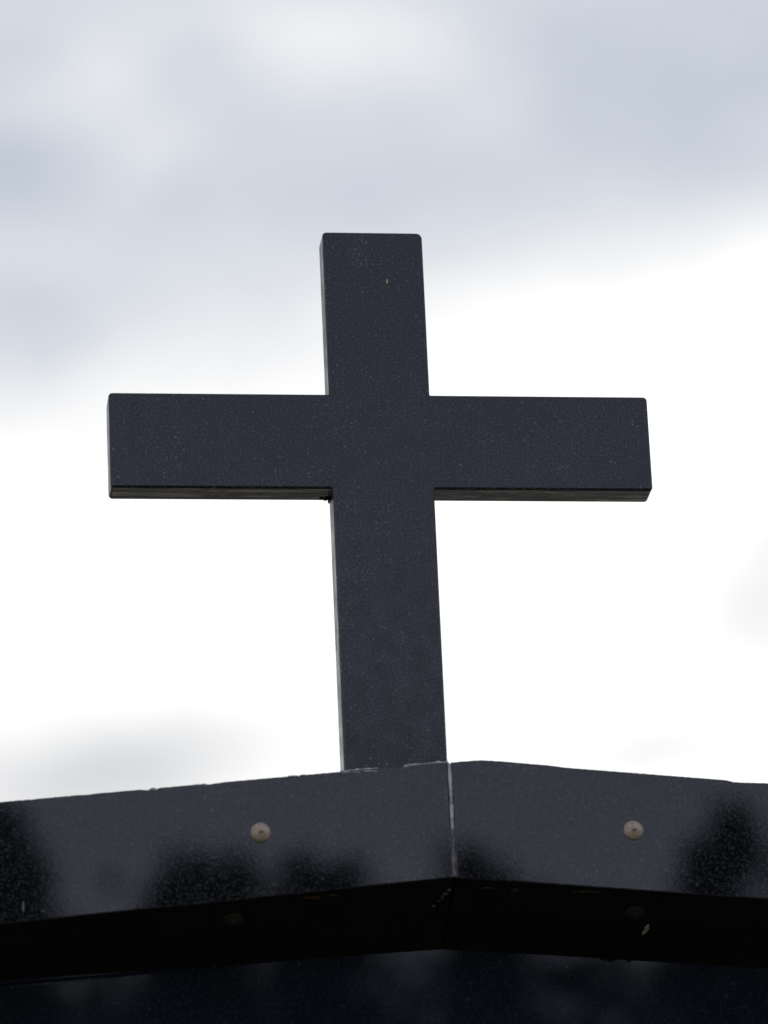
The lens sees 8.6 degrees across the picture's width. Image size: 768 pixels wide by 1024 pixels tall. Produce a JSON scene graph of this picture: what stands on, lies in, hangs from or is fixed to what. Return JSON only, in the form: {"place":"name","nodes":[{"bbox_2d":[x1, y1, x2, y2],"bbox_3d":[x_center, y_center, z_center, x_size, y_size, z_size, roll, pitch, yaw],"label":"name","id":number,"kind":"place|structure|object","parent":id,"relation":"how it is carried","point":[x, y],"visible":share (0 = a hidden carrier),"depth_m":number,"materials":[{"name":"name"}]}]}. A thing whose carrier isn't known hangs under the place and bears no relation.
{"place":"outdoors","nodes":[
{"label":"outdoors","id":0,"kind":"place"},
{"bbox_2d":[0,760,767,1023],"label":"granite monument","id":1,"kind":"object","parent":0,"point":[475,892],"visible":1,"depth_m":6.33,"materials":[{"name":"stone"}]},
{"bbox_2d":[106,232,651,770],"bbox_3d":[-0.002,-0.010,6.514,0.694,0.744,0.042,0,-22,-7],"label":"cross","id":2,"kind":"object","parent":1,"relation":"on","point":[378,448],"visible":1,"depth_m":6.51,"materials":[{"name":"stone"}]},
{"bbox_2d":[642,924,648,934],"bbox_3d":[0.326,0.520,6.375,0.008,0.003,0.022,11,-43,-30],"label":"cocoon","id":3,"kind":"object","parent":1,"relation":"attached to","point":[645,930],"visible":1,"depth_m":6.38,"materials":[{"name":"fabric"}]},
{"bbox_2d":[0,0,767,801],"label":"sky","id":4,"kind":"structure","parent":0,"point":[583,184],"materials":[{"name":"white"}]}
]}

